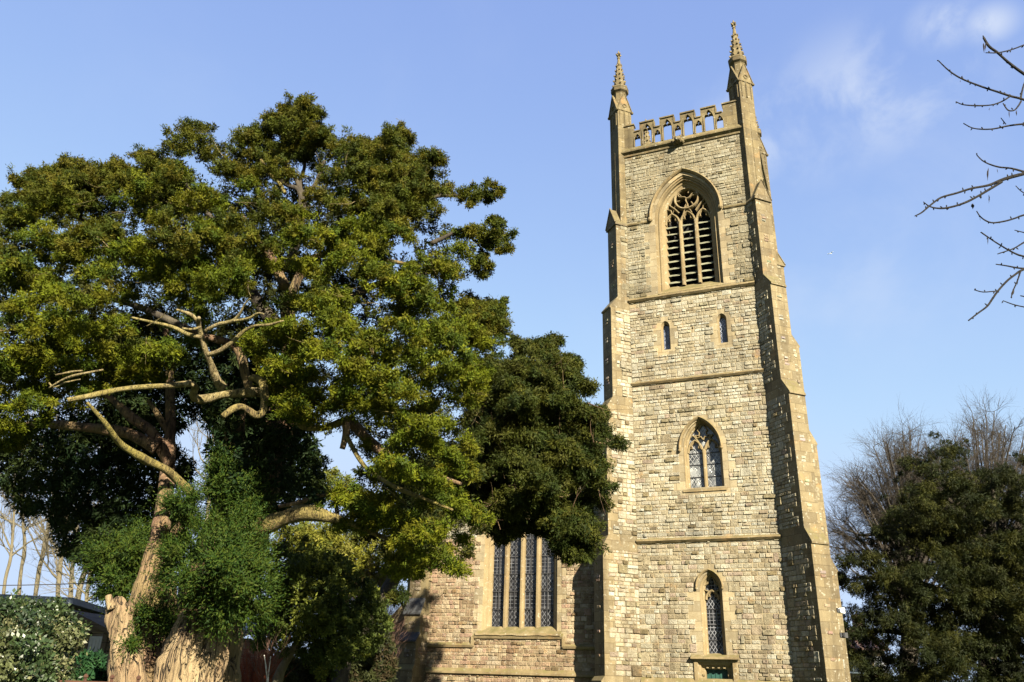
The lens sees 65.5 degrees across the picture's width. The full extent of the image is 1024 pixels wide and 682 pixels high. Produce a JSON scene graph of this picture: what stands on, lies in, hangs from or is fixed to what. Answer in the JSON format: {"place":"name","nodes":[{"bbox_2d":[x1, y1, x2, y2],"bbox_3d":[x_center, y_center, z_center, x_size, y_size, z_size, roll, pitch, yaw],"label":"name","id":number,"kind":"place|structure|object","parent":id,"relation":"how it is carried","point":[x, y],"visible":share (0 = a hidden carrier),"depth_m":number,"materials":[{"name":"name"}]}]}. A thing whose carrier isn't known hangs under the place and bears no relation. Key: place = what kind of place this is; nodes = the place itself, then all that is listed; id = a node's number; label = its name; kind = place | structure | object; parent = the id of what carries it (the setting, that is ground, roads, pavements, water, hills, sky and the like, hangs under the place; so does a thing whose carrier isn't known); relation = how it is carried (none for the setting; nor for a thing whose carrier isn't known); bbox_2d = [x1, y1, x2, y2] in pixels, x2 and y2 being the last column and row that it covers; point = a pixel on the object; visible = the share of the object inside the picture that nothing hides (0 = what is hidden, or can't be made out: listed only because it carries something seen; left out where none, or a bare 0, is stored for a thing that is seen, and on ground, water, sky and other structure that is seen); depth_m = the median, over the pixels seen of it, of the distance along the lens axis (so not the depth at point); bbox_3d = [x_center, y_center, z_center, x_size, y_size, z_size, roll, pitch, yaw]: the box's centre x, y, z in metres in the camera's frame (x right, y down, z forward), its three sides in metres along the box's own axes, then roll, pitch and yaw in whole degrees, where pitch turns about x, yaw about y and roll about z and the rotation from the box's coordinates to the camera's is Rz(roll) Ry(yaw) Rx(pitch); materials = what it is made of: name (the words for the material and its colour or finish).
{"place":"outdoors","nodes":[
{"label":"outdoors","id":0,"kind":"place"},
{"bbox_2d":[0,594,105,618],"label":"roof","id":1,"kind":"structure","parent":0,"point":[81,605],"depth_m":19.06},
{"bbox_2d":[68,610,110,659],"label":"shed","id":2,"kind":"structure","parent":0,"point":[98,631],"depth_m":16.26,"materials":[{"name":"grey paint"}]},
{"bbox_2d":[87,636,102,651],"bbox_3d":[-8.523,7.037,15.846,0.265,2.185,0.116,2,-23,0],"label":"door","id":3,"kind":"structure","parent":2,"relation":"in","point":[94,641],"depth_m":16.22,"materials":[{"name":"grey paint"}]},
{"bbox_2d":[237,623,265,678],"bbox_3d":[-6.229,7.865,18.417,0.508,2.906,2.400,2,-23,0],"label":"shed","id":4,"kind":"structure","parent":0,"point":[249,652],"depth_m":18.28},
{"bbox_2d":[0,0,1023,680],"label":"sky","id":5,"kind":"structure","parent":0,"point":[860,120],"materials":[{"name":"blue"}]},
{"bbox_2d":[846,620,889,681],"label":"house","id":6,"kind":"structure","parent":0,"point":[855,673],"depth_m":57.86,"materials":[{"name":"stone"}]},
{"bbox_2d":[848,658,858,672],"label":"window","id":7,"kind":"structure","parent":6,"relation":"in","point":[856,671],"depth_m":57.55,"materials":[{"name":"grey glass"}]},
{"bbox_3d":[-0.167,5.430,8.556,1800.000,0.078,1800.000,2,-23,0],"label":"ground","id":8,"kind":"structure","parent":0,"visible":0},
{"bbox_2d":[0,413,67,593],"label":"bare tree","id":9,"kind":"object","parent":8,"relation":"on","point":[11,546],"visible":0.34,"depth_m":33.22,"materials":[{"name":"brown plant"}]},
{"bbox_2d":[0,391,73,594],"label":"bare tree","id":10,"kind":"object","parent":8,"relation":"on","point":[23,557],"visible":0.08,"depth_m":35.31,"materials":[{"name":"brown plant"}]},
{"bbox_2d":[0,588,91,681],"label":"variegated shrub","id":11,"kind":"object","parent":8,"relation":"on","point":[45,645],"visible":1,"depth_m":7.25,"materials":[{"name":"green plant"}]},
{"bbox_2d":[0,388,98,595],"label":"bare tree","id":12,"kind":"object","parent":8,"relation":"on","point":[38,575],"visible":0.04,"depth_m":37.52,"materials":[{"name":"brown plant"}]},
{"bbox_2d":[9,400,99,596],"bbox_3d":[-18.870,7.282,33.466,5.927,12.302,5.247,-5,-24,16],"label":"bare tree","id":13,"kind":"object","parent":8,"relation":"on","point":[57,576],"visible":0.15,"depth_m":32.51,"materials":[{"name":"brown plant"}]},
{"bbox_2d":[17,396,103,597],"bbox_3d":[-19.840,8.358,36.113,5.900,12.358,5.088,2,-23,0],"label":"bare tree","id":14,"kind":"object","parent":8,"relation":"on","point":[71,575],"visible":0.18,"depth_m":34.97,"materials":[{"name":"brown plant"}]},
{"bbox_2d":[21,401,104,601],"bbox_3d":[-16.982,7.557,33.191,6.877,11.633,5.533,15,-26,-29],"label":"bare tree","id":15,"kind":"object","parent":8,"relation":"on","point":[86,596],"visible":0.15,"depth_m":32.23,"materials":[{"name":"brown plant"}]},
{"bbox_2d":[26,674,140,681],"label":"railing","id":16,"kind":"object","parent":8,"relation":"on","point":[112,677],"visible":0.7,"depth_m":7.22,"materials":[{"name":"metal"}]},
{"bbox_2d":[71,647,108,680],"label":"shrub","id":17,"kind":"object","parent":8,"relation":"on","point":[94,664],"visible":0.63,"depth_m":11.29,"materials":[{"name":"green plant"}]},
{"bbox_2d":[46,467,143,599],"bbox_3d":[-19.554,8.956,38.074,8.555,12.843,4.646,2,-23,0],"label":"bare tree","id":18,"kind":"object","parent":8,"relation":"on","point":[78,591],"visible":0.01,"depth_m":37.12,"materials":[{"name":"brown plant"}]},
{"bbox_2d":[178,415,213,515],"bbox_3d":[-13.973,6.004,36.238,8.221,15.181,6.092,-13,-27,30],"label":"bare tree","id":19,"kind":"object","parent":8,"relation":"on","point":[197,433],"visible":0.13,"depth_m":37.01,"materials":[{"name":"brown plant"}]},
{"bbox_2d":[0,89,519,681],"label":"yew tree","id":20,"kind":"object","parent":8,"relation":"on","point":[260,419],"visible":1,"depth_m":11.31,"materials":[{"name":"green plant"}]},
{"bbox_2d":[242,602,290,681],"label":"sapling","id":21,"kind":"object","parent":8,"relation":"on","point":[267,671],"visible":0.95,"depth_m":14.32,"materials":[{"name":"brown plant"}]},
{"bbox_2d":[237,630,297,681],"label":"tree trunk","id":22,"kind":"object","parent":8,"relation":"on","point":[246,667],"visible":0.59,"depth_m":16.33,"materials":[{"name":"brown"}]},
{"bbox_2d":[246,534,394,681],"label":"holly tree","id":23,"kind":"object","parent":8,"relation":"on","point":[328,614],"visible":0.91,"depth_m":15.39,"materials":[{"name":"green plant"}]},
{"bbox_2d":[269,466,387,596],"bbox_3d":[-5.166,7.845,21.533,4.158,9.255,2.358,-6,-24,17],"label":"tree","id":24,"kind":"object","parent":8,"relation":"on","point":[366,556],"visible":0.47,"depth_m":21.95,"materials":[{"name":"green plant"}]},
{"bbox_2d":[262,627,400,681],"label":"shrub","id":25,"kind":"object","parent":8,"relation":"on","point":[381,665],"visible":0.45,"depth_m":18.61,"materials":[{"name":"green plant"}]},
{"bbox_2d":[350,566,439,655],"bbox_3d":[-3.543,7.541,20.014,3.376,4.806,2.632,-4,-24,13],"label":"thicket","id":26,"kind":"object","parent":8,"relation":"on","point":[396,625],"visible":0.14,"depth_m":20.23,"materials":[{"name":"brown"}]},
{"bbox_2d":[331,331,631,681],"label":"yew tree","id":27,"kind":"object","parent":8,"relation":"on","point":[537,427],"visible":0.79,"depth_m":17.23,"materials":[{"name":"green plant"}]},
{"bbox_2d":[389,20,850,681],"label":"church","id":28,"kind":"structure","parent":8,"relation":"on","point":[717,564],"depth_m":25.89,"materials":[{"name":"stone"}]},
{"bbox_2d":[475,487,561,635],"bbox_3d":[0.346,6.884,27.189,3.001,5.996,0.556,-8,-25,21],"label":"nave window","id":29,"kind":"structure","parent":28,"relation":"in","point":[520,581],"depth_m":26.73,"materials":[{"name":"stone"}]},
{"bbox_2d":[661,321,670,349],"bbox_3d":[5.329,-0.156,27.490,0.310,1.080,0.240,-8,-25,21],"label":"slit window","id":30,"kind":"structure","parent":28,"relation":"in","point":[665,327],"depth_m":27.53,"materials":[{"name":"glass"}]},
{"bbox_2d":[648,168,723,293],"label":"belfry window","id":31,"kind":"structure","parent":28,"relation":"in","point":[688,248],"depth_m":29.10,"materials":[{"name":"stone"}]},
{"bbox_2d":[678,416,727,491],"bbox_3d":[6.084,3.610,25.490,1.464,2.470,0.460,-8,-25,21],"label":"traceried window","id":32,"kind":"structure","parent":28,"relation":"in","point":[703,444],"depth_m":25.54,"materials":[{"name":"stone"}]},
{"bbox_2d":[695,568,726,659],"bbox_3d":[5.954,8.076,23.590,0.931,2.575,0.450,-8,-25,21],"label":"lancet window","id":33,"kind":"structure","parent":28,"relation":"in","point":[711,599],"depth_m":23.67,"materials":[{"name":"stone"}]},
{"bbox_2d":[690,654,738,681],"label":"doorway","id":34,"kind":"structure","parent":28,"relation":"in","point":[718,666],"depth_m":23.00,"materials":[{"name":"stone"}]},
{"bbox_2d":[717,313,727,342],"bbox_3d":[7.095,-0.399,26.792,0.310,1.080,0.240,-8,-25,21],"label":"slit window","id":35,"kind":"structure","parent":28,"relation":"in","point":[721,319],"depth_m":26.84,"materials":[{"name":"glass"}]},
{"bbox_2d":[836,608,844,613],"bbox_3d":[9.007,7.419,21.929,0.220,0.140,0.190,11,-25,-20],"label":"security lamp","id":36,"kind":"object","parent":28,"relation":"attached to","point":[840,610],"visible":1,"depth_m":21.88,"materials":[{"name":"white metal"}]},
{"bbox_2d":[839,633,847,637],"bbox_3d":[8.989,8.008,21.678,0.220,0.140,0.190,11,-25,-20],"label":"security lamp","id":37,"kind":"object","parent":28,"relation":"attached to","point":[843,635],"visible":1,"depth_m":21.62,"materials":[{"name":"black metal"}]},
{"bbox_2d":[821,395,985,672],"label":"bare tree","id":38,"kind":"object","parent":8,"relation":"on","point":[866,498],"visible":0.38,"depth_m":46.18,"materials":[{"name":"brown plant"}]},
{"bbox_2d":[831,430,1023,681],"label":"dark conifer","id":39,"kind":"object","parent":8,"relation":"on","point":[979,580],"visible":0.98,"depth_m":29.70,"materials":[{"name":"green plant"}]},
{"bbox_2d":[912,384,1023,665],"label":"bare tree","id":40,"kind":"object","parent":8,"relation":"on","point":[997,454],"visible":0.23,"depth_m":50.67,"materials":[{"name":"brown plant"}]},
{"bbox_2d":[915,36,1023,320],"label":"bare tree","id":41,"kind":"object","parent":8,"relation":"on","point":[1012,175],"visible":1,"depth_m":6.02,"materials":[{"name":"brown plant"}]},
{"bbox_3d":[-9.581,8.671,22.398,0.800,4.451,0.258,2,-23,0],"label":"utility pole","id":42,"kind":"object","parent":8,"relation":"on","visible":0},
{"bbox_2d":[0,583,83,585],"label":"overhead cable","id":43,"kind":"object","parent":42,"relation":"attached to","point":[42,584],"visible":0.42,"depth_m":22.91,"materials":[{"name":"black metal"}]}
]}

